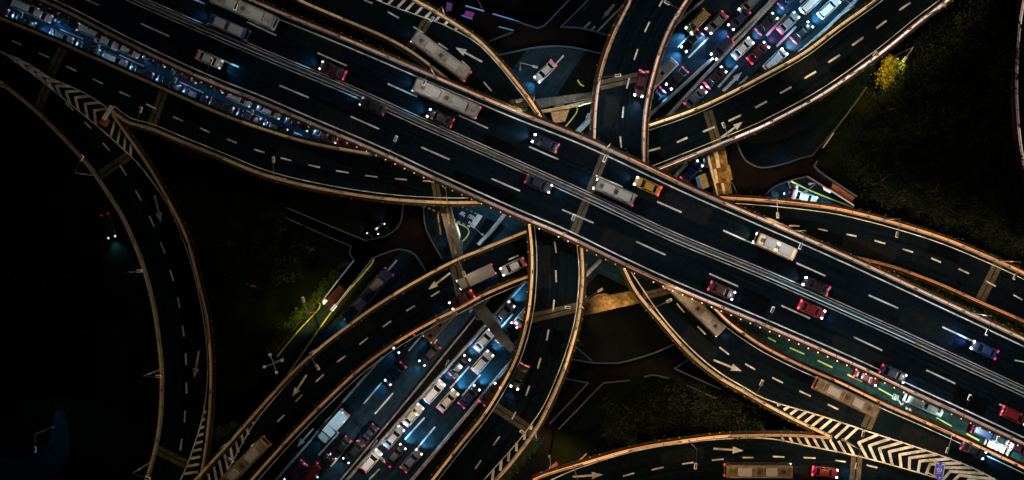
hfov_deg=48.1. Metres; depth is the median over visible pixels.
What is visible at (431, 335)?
bus
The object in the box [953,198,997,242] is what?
leafy tree
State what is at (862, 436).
street lamp
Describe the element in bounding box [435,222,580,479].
ramp road
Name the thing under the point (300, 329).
kerb
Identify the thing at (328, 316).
kerb
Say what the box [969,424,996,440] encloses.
minivan
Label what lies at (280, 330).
leafy shrub
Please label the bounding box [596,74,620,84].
street lamp
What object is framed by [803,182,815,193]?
street lamp
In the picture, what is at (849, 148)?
leafy tree
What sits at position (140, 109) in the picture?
street lamp
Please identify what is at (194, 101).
parapet
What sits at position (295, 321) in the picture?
leafy shrub
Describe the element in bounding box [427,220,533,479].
parapet
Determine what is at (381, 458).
street lamp
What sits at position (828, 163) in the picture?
lawn
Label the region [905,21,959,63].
leafy tree
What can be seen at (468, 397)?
sedan car
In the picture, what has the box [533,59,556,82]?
sedan car
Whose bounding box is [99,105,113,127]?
direction sign
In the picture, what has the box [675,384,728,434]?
leafy tree
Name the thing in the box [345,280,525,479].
road barrier
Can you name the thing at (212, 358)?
parapet
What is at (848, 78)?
parapet
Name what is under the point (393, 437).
sedan car
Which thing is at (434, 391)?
estate car
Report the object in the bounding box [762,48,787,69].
minivan
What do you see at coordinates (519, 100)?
street lamp
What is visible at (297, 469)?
minivan
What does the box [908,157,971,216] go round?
leafy tree
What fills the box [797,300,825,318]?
sedan car
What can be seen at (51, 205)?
lawn
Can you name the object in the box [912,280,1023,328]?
planted terrace
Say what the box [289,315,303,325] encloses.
leafy shrub
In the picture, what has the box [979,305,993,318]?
leafy shrub
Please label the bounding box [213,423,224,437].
leafy shrub
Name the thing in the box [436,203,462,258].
viaduct pier
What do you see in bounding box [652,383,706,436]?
leafy tree
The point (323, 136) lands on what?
sedan car
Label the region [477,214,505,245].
road barrier
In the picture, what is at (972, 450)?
sedan car
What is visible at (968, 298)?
parapet
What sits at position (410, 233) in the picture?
footbridge
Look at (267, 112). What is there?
sedan car
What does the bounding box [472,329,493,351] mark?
sedan car
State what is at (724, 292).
sedan car
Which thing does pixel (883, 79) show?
leafy tree
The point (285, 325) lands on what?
leafy shrub
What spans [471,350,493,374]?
estate car
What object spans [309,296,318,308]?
leafy shrub
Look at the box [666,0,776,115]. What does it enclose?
road barrier
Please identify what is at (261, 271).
leafy tree
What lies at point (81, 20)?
parapet
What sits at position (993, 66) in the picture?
leafy tree
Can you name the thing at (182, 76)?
sedan car
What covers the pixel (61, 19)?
sedan car
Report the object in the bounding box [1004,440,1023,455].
sedan car
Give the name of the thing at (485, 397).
sedan car
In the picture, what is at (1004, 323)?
leafy shrub
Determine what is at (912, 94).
leafy tree
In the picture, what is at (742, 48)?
sedan car
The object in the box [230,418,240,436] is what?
leafy shrub
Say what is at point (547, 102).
viaduct pier
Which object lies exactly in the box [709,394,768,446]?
leafy tree
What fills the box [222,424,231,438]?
leafy shrub
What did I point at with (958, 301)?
leafy shrub
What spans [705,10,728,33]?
sedan car
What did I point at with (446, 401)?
sedan car
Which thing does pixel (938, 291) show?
leafy shrub
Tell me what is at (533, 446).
leafy shrub
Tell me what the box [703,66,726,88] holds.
sedan car
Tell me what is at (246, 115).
sedan car
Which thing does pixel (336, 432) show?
street lamp
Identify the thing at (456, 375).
street lamp
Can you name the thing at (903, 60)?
street lamp
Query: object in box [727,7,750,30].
sedan car
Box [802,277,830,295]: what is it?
sedan car
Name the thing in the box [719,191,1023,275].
parapet
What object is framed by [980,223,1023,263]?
leafy tree
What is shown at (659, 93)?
sedan car
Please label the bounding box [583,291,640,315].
viaduct pier
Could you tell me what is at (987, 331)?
street lamp
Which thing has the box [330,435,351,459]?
sedan car
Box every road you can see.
[0,0,978,440]
[0,20,480,200]
[0,51,211,479]
[0,411,69,479]
[46,0,1023,441]
[203,234,531,479]
[230,0,627,437]
[278,0,768,479]
[297,0,535,113]
[349,0,852,479]
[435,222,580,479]
[532,427,994,479]
[589,0,691,159]
[619,269,1023,464]
[626,266,1023,479]
[648,0,942,166]
[729,200,1023,319]
[762,48,900,196]
[770,181,836,204]
[1018,13,1023,150]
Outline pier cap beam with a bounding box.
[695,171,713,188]
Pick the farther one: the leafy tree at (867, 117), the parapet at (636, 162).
the leafy tree at (867, 117)
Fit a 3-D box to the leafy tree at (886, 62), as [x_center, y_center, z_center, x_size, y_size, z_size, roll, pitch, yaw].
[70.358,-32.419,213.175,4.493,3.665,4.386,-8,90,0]
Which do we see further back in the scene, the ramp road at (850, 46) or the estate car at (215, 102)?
the estate car at (215, 102)
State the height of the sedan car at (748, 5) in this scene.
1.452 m
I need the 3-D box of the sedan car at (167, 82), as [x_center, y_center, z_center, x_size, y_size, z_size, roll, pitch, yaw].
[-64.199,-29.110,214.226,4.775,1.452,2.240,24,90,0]
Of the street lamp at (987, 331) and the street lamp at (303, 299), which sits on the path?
the street lamp at (303, 299)
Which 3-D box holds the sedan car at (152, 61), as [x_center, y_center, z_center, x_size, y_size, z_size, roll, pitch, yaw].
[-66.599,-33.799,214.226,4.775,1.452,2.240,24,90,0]
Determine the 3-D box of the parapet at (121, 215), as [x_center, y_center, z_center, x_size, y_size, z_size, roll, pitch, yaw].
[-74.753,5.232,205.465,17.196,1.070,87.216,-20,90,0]
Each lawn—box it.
[0,108,148,479]
[161,176,352,404]
[544,368,787,468]
[816,0,1023,267]
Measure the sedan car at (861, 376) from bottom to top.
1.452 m
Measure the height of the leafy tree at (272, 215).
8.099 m
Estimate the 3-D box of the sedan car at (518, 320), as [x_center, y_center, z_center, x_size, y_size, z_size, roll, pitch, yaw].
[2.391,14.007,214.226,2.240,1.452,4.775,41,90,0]
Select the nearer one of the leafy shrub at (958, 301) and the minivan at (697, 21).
the leafy shrub at (958, 301)
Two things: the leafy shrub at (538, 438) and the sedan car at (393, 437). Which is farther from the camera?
the sedan car at (393, 437)
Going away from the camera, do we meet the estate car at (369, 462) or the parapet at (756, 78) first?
the parapet at (756, 78)
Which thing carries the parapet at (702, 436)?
on the ramp road at (882, 458)
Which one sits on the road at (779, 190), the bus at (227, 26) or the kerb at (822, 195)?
the kerb at (822, 195)
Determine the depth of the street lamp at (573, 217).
186.69 m
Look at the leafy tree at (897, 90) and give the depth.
208.07 m
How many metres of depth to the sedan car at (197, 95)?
213.95 m
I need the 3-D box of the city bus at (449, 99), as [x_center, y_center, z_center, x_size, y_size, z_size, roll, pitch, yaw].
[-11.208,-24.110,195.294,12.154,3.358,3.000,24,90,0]
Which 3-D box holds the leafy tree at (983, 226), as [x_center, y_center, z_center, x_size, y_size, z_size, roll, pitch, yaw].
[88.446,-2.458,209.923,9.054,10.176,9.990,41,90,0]
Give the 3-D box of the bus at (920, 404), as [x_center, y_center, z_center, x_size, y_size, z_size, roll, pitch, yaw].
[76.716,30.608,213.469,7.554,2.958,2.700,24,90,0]
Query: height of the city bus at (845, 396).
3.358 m
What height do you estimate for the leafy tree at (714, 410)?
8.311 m
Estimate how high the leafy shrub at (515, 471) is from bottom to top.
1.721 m
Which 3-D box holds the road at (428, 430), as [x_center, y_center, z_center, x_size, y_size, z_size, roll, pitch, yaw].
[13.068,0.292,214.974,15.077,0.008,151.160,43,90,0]
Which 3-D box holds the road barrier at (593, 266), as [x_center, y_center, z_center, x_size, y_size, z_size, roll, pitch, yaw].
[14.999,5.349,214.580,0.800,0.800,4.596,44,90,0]
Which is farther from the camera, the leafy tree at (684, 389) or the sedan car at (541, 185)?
the leafy tree at (684, 389)
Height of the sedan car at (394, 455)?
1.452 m
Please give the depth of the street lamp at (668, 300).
195.51 m
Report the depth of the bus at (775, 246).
194.28 m
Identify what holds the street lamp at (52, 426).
on the road at (48, 461)
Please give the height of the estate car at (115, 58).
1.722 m
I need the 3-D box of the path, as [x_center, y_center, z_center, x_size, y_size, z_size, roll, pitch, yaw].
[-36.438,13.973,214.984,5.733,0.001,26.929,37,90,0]
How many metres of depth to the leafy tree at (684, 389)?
208.12 m
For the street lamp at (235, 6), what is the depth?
186.70 m
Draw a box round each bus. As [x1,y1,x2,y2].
[203,10,250,41]
[207,0,279,30]
[219,436,271,479]
[340,267,393,321]
[408,28,471,81]
[410,76,480,118]
[421,312,456,344]
[592,176,636,205]
[654,57,678,89]
[668,288,727,338]
[724,462,793,479]
[752,230,797,260]
[811,376,880,419]
[903,391,943,419]
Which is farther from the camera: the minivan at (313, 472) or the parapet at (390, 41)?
the minivan at (313, 472)
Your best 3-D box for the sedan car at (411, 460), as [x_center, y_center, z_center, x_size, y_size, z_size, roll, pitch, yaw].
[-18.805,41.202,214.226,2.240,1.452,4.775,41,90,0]
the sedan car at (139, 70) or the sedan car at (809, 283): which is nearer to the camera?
the sedan car at (809, 283)
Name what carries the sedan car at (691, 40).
on the road at (375, 398)
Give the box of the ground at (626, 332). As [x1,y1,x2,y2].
[0,0,958,479]
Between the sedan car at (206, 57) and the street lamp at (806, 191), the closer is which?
the sedan car at (206, 57)
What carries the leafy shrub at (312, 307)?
on the path
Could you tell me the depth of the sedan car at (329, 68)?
195.98 m
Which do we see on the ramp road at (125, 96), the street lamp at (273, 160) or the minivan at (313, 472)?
the street lamp at (273, 160)
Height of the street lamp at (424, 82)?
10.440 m
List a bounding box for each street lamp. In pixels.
[34,425,54,451]
[74,155,94,175]
[132,461,150,479]
[136,107,154,131]
[142,368,160,377]
[205,58,221,84]
[219,439,232,462]
[233,0,256,9]
[272,157,286,179]
[301,297,314,313]
[309,346,319,369]
[324,413,338,434]
[370,439,384,461]
[389,136,397,158]
[422,66,434,85]
[429,6,445,21]
[445,359,458,377]
[516,96,534,102]
[519,62,537,70]
[520,430,536,440]
[563,214,575,233]
[565,305,584,308]
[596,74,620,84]
[602,143,610,161]
[647,298,671,307]
[664,0,681,21]
[688,440,696,468]
[719,122,729,145]
[742,380,763,397]
[752,306,774,325]
[764,199,778,217]
[791,230,806,248]
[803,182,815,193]
[841,431,864,468]
[847,51,877,75]
[882,218,899,237]
[893,47,913,61]
[931,425,951,452]
[941,394,971,413]
[969,311,992,334]
[998,260,1020,279]
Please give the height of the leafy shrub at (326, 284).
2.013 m
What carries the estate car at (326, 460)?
on the road at (375, 398)
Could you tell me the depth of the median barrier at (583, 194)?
196.29 m
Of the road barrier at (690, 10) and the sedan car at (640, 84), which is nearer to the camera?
the sedan car at (640, 84)
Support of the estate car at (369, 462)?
on the road at (428, 430)
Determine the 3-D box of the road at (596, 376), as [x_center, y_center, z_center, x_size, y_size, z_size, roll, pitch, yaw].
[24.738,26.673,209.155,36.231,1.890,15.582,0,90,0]
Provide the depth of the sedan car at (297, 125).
213.95 m
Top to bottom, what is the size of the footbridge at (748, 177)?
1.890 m
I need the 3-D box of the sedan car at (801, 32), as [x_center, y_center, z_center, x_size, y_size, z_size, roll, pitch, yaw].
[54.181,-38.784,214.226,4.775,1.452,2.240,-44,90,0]
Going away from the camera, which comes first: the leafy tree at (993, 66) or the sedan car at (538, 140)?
the sedan car at (538, 140)
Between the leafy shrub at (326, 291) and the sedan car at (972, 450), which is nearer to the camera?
the sedan car at (972, 450)
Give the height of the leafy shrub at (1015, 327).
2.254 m
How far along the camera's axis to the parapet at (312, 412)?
205.00 m
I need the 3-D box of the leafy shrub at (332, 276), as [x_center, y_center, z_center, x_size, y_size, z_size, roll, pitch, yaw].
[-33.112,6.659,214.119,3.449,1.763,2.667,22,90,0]
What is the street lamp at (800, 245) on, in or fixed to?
on the expressway road at (678, 210)
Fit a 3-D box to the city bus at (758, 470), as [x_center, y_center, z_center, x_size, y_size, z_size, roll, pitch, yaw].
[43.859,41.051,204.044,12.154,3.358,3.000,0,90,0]
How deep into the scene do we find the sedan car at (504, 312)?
213.93 m
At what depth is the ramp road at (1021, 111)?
206.00 m
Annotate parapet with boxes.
[0,14,371,155]
[0,80,163,479]
[25,0,1023,447]
[110,109,482,208]
[111,112,217,479]
[193,230,525,479]
[246,0,1023,340]
[247,272,527,479]
[291,0,447,77]
[412,0,545,118]
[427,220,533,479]
[494,247,588,479]
[532,428,834,479]
[586,0,631,138]
[619,267,831,439]
[642,0,690,162]
[649,0,877,127]
[657,0,953,170]
[707,302,1023,469]
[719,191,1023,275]
[857,256,1023,325]
[1010,0,1023,203]
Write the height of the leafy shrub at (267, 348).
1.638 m
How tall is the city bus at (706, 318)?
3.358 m
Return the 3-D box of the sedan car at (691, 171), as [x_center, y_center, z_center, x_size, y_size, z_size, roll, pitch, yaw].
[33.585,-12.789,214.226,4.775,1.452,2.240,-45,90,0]
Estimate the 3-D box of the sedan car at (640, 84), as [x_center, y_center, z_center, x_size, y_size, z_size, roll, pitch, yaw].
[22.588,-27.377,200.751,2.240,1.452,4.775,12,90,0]
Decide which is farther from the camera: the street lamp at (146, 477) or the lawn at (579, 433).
the lawn at (579, 433)
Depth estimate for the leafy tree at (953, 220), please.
208.00 m
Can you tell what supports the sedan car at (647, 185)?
on the expressway road at (678, 210)
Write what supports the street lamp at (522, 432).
on the ramp road at (491, 445)
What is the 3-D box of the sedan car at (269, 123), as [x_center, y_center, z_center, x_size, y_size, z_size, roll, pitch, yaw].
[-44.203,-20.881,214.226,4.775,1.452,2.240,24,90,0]
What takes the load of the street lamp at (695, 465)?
on the ramp road at (882, 458)
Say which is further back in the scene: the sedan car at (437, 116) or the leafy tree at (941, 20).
the leafy tree at (941, 20)
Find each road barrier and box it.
[274,356,382,479]
[339,298,489,479]
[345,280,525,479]
[410,360,512,479]
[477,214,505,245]
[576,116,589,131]
[587,259,601,275]
[649,0,772,117]
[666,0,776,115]
[673,162,687,176]
[676,0,703,25]
[790,0,857,60]
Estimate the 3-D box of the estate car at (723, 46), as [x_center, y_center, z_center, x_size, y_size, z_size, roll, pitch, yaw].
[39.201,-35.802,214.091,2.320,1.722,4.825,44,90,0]
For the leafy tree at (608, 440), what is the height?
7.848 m
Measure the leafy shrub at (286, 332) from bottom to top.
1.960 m
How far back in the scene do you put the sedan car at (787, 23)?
213.96 m
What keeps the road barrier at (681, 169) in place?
on the road at (428, 430)
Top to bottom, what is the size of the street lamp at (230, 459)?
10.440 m
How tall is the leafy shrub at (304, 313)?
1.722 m
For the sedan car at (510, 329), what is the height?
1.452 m
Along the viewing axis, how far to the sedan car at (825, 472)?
204.74 m
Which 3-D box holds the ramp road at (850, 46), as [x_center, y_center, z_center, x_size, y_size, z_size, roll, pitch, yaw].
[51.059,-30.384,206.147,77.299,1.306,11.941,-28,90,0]
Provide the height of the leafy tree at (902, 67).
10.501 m
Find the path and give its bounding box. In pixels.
[270,261,372,376]
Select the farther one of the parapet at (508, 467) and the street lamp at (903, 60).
the street lamp at (903, 60)
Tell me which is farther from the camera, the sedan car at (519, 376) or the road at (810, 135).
the road at (810, 135)
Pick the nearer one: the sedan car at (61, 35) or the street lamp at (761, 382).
the street lamp at (761, 382)
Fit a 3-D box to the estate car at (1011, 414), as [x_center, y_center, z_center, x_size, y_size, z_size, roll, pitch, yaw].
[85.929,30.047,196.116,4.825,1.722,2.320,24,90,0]
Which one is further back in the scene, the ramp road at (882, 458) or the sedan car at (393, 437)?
the sedan car at (393, 437)
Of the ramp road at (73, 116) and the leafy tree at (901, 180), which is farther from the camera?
the leafy tree at (901, 180)
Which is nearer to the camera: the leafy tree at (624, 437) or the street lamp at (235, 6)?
the street lamp at (235, 6)
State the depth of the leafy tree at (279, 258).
210.38 m
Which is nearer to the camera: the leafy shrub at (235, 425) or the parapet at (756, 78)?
the parapet at (756, 78)
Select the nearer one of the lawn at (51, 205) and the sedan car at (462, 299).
the sedan car at (462, 299)
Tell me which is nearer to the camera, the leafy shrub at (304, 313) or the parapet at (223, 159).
the parapet at (223, 159)
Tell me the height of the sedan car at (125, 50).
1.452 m
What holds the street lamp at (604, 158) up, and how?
on the expressway road at (678, 210)
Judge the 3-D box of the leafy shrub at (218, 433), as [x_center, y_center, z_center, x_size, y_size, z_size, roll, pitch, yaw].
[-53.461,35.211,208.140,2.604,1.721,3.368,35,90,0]
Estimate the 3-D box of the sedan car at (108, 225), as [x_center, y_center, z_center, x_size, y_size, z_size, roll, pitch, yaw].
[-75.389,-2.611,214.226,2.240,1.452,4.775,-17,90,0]
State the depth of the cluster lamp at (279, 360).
206.01 m
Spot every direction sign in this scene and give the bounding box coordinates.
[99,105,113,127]
[927,459,945,479]
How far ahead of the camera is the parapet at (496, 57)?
205.25 m
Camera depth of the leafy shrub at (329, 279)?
213.97 m
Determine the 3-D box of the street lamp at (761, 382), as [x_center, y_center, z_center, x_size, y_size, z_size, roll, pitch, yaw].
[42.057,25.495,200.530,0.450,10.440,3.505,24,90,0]
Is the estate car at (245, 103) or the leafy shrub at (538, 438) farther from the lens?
the estate car at (245, 103)
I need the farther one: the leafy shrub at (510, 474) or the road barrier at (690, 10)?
the road barrier at (690, 10)
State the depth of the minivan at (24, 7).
213.04 m
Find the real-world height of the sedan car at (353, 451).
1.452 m
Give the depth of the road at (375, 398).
214.98 m
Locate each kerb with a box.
[277,302,320,356]
[288,259,373,373]
[455,222,469,240]
[791,181,853,207]
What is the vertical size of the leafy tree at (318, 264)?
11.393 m
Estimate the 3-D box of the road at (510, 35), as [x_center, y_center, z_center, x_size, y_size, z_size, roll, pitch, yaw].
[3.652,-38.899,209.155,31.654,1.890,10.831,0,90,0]
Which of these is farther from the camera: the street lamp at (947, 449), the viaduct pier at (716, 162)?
the viaduct pier at (716, 162)
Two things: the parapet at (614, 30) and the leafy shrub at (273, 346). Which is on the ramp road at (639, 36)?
the parapet at (614, 30)
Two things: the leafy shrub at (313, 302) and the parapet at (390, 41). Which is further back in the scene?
the leafy shrub at (313, 302)
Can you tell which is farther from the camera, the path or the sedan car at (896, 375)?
the path
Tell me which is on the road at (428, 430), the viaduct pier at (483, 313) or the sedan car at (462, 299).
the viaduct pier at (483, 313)
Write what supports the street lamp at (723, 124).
on the ramp road at (850, 46)
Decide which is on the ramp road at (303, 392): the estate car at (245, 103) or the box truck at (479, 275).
the box truck at (479, 275)
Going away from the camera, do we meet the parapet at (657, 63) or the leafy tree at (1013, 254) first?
the parapet at (657, 63)
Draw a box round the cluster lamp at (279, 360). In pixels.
[263,353,283,373]
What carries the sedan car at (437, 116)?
on the expressway road at (678, 210)
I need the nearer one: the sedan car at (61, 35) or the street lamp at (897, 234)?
the street lamp at (897, 234)
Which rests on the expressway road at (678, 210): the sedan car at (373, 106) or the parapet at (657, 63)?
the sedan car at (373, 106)
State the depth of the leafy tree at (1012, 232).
205.06 m
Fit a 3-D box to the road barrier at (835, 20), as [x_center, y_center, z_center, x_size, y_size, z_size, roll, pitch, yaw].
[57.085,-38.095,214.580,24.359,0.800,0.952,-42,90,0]
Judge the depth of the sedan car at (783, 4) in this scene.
213.96 m
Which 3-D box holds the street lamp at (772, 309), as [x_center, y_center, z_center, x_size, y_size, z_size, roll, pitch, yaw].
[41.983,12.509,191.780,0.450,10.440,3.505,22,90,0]
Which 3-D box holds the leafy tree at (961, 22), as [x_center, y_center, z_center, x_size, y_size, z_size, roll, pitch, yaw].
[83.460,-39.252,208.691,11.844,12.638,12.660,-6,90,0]
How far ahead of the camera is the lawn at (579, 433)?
214.99 m
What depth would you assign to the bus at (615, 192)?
194.28 m
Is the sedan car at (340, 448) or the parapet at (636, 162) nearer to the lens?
the parapet at (636, 162)
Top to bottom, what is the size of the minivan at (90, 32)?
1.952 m
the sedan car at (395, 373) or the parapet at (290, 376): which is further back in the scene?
the sedan car at (395, 373)
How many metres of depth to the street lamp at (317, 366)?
195.24 m
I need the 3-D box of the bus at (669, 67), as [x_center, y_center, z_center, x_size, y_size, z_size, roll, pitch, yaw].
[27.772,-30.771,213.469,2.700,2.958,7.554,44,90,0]
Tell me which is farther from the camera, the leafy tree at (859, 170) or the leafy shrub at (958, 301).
the leafy tree at (859, 170)
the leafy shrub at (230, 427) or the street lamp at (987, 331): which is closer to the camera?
the street lamp at (987, 331)
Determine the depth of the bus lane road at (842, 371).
214.97 m
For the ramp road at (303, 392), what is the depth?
205.50 m
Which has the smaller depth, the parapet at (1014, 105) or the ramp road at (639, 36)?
the ramp road at (639, 36)
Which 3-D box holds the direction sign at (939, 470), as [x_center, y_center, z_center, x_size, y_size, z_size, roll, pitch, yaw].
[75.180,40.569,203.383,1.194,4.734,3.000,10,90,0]
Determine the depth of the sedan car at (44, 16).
213.91 m
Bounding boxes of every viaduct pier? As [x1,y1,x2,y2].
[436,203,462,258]
[470,301,513,352]
[534,92,591,108]
[541,99,590,122]
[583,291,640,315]
[703,147,732,195]
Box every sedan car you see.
[0,5,10,16]
[12,12,36,27]
[31,8,53,22]
[49,28,74,44]
[54,13,79,30]
[74,39,101,56]
[93,35,116,50]
[100,213,116,238]
[114,43,139,58]
[129,63,154,78]
[142,55,165,67]
[156,75,181,90]
[173,70,199,83]
[182,86,207,102]
[195,49,223,68]
[236,108,261,123]
[256,103,282,119]
[263,119,288,132]
[285,116,309,131]
[313,128,336,143]
[319,61,346,79]
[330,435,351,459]
[335,138,357,146]
[342,439,364,463]
[357,423,378,444]
[359,97,386,115]
[382,425,404,449]
[384,361,406,385]
[384,443,406,467]
[393,334,414,353]
[400,448,421,472]
[401,403,423,426]
[419,342,440,365]
[426,108,454,127]
[436,389,458,412]
[448,289,475,309]
[448,354,470,378]
[458,384,479,408]
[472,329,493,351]
[478,382,499,405]
[494,301,514,324]
[495,322,517,342]
[499,257,526,275]
[510,363,529,389]
[513,304,528,326]
[524,174,552,192]
[531,134,559,152]
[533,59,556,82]
[633,69,648,97]
[633,177,661,195]
[651,87,666,108]
[665,66,688,89]
[680,29,703,52]
[680,160,703,181]
[684,86,706,107]
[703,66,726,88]
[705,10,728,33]
[707,281,735,299]
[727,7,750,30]
[731,37,753,59]
[738,0,758,10]
[746,41,769,64]
[755,13,777,35]
[776,11,799,34]
[777,0,793,9]
[790,21,813,43]
[791,190,817,201]
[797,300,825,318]
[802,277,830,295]
[811,465,837,478]
[853,370,878,385]
[878,364,906,382]
[959,441,986,459]
[969,340,998,359]
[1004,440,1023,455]
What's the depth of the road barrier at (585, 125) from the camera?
214.48 m
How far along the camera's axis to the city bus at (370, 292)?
211.86 m
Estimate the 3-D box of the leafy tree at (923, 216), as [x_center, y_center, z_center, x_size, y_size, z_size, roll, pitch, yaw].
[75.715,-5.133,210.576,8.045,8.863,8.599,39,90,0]
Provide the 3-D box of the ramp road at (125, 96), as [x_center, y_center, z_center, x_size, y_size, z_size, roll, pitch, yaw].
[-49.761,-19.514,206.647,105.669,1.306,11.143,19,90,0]
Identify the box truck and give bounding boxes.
[318,408,349,442]
[456,263,495,289]
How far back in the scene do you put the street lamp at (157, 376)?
195.81 m
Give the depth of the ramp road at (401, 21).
205.75 m
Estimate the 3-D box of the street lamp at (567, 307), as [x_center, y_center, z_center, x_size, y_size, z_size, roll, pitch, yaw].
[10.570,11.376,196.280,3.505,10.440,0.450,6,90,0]
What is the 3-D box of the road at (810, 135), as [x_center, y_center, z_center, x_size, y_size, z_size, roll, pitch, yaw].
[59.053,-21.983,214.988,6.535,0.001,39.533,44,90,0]
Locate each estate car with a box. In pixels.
[102,51,127,67]
[199,81,225,93]
[209,97,234,113]
[226,90,252,107]
[317,453,333,477]
[359,448,382,472]
[422,379,445,403]
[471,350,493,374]
[710,36,733,59]
[816,0,840,19]
[999,406,1023,424]
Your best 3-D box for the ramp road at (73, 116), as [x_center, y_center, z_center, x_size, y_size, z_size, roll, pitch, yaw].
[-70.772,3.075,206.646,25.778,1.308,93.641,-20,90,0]
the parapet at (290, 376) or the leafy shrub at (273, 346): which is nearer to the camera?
the parapet at (290, 376)
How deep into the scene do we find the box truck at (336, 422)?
212.06 m
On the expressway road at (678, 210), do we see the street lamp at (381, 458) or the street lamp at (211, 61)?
the street lamp at (211, 61)
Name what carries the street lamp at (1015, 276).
on the ramp road at (982, 279)
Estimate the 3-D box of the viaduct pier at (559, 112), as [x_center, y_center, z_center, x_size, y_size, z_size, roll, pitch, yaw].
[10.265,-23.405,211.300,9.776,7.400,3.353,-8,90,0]
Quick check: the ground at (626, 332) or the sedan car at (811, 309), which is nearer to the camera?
the sedan car at (811, 309)
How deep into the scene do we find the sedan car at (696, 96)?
213.95 m
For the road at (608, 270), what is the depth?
214.97 m
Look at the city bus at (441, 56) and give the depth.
202.63 m
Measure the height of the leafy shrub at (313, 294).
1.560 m
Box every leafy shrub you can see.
[212,427,225,441]
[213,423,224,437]
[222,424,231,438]
[224,422,236,435]
[227,420,243,429]
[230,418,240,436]
[264,343,275,353]
[269,344,282,353]
[270,336,286,350]
[275,324,288,343]
[277,328,295,340]
[278,337,290,347]
[281,321,296,332]
[286,320,295,330]
[289,315,301,329]
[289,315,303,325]
[291,303,306,323]
[300,301,315,310]
[300,307,310,322]
[307,297,317,312]
[309,290,321,300]
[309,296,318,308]
[315,284,329,297]
[318,277,331,292]
[325,274,336,285]
[326,270,340,280]
[506,470,516,479]
[511,464,519,474]
[515,455,528,468]
[529,441,539,452]
[531,434,543,447]
[912,278,925,286]
[928,285,946,297]
[947,289,961,302]
[952,297,964,305]
[961,299,972,309]
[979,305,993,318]
[1002,317,1015,328]
[1008,318,1021,330]
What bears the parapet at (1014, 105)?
on the ramp road at (1021, 111)
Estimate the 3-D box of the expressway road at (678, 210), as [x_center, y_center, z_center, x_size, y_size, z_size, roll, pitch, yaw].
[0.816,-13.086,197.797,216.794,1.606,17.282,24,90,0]
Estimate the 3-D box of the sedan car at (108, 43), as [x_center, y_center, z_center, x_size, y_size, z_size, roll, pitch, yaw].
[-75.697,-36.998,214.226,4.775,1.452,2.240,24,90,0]
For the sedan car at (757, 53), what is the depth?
213.96 m
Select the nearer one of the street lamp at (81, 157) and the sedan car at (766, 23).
the street lamp at (81, 157)
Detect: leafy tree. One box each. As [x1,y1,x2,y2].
[219,251,279,316]
[249,203,295,251]
[269,251,304,284]
[275,219,334,275]
[596,379,665,447]
[599,407,642,449]
[629,374,684,432]
[633,395,679,441]
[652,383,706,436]
[669,373,713,423]
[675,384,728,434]
[698,401,740,436]
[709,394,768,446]
[833,123,875,168]
[839,149,885,187]
[848,87,891,131]
[856,155,922,214]
[871,65,897,91]
[872,81,924,130]
[879,53,900,75]
[886,173,932,211]
[887,68,932,110]
[888,33,948,93]
[903,184,948,229]
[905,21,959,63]
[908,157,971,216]
[916,10,957,51]
[926,184,982,232]
[929,33,971,70]
[946,0,1010,58]
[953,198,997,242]
[962,201,1023,253]
[973,43,1023,107]
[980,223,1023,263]
[988,186,1023,253]
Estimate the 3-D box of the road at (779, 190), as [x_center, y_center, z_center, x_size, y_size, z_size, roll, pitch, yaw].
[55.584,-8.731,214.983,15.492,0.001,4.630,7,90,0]
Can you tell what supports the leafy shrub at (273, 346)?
on the lawn at (240, 342)
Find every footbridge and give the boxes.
[284,202,444,310]
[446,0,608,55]
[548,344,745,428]
[728,87,866,205]
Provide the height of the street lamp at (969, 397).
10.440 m
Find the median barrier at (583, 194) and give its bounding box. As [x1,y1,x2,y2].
[133,0,1023,393]
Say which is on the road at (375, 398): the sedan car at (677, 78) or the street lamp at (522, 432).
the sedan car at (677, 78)
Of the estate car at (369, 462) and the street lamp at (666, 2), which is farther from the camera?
the estate car at (369, 462)
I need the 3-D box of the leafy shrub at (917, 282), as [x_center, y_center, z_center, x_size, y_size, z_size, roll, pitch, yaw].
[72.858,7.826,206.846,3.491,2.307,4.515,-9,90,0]
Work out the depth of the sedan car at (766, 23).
213.92 m
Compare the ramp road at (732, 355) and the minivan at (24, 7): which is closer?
the ramp road at (732, 355)
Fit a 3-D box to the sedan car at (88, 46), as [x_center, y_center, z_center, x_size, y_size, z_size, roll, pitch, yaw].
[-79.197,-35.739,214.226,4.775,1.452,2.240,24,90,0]
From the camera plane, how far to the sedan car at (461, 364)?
213.95 m
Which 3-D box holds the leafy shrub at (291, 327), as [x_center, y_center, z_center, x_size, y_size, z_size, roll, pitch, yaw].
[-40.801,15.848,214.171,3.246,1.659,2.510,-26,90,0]
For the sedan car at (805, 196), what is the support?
on the road at (779, 190)
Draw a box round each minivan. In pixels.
[10,0,38,15]
[78,24,103,40]
[284,459,307,479]
[301,462,321,479]
[685,8,709,33]
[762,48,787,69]
[799,0,822,14]
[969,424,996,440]
[983,439,1010,455]
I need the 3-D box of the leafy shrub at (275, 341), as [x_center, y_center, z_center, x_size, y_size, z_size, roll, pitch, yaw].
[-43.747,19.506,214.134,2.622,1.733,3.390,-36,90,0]
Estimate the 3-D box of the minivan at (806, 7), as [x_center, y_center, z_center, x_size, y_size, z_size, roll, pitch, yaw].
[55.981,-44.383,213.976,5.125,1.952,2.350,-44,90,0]
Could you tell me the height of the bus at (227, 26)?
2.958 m
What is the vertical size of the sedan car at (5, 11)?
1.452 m

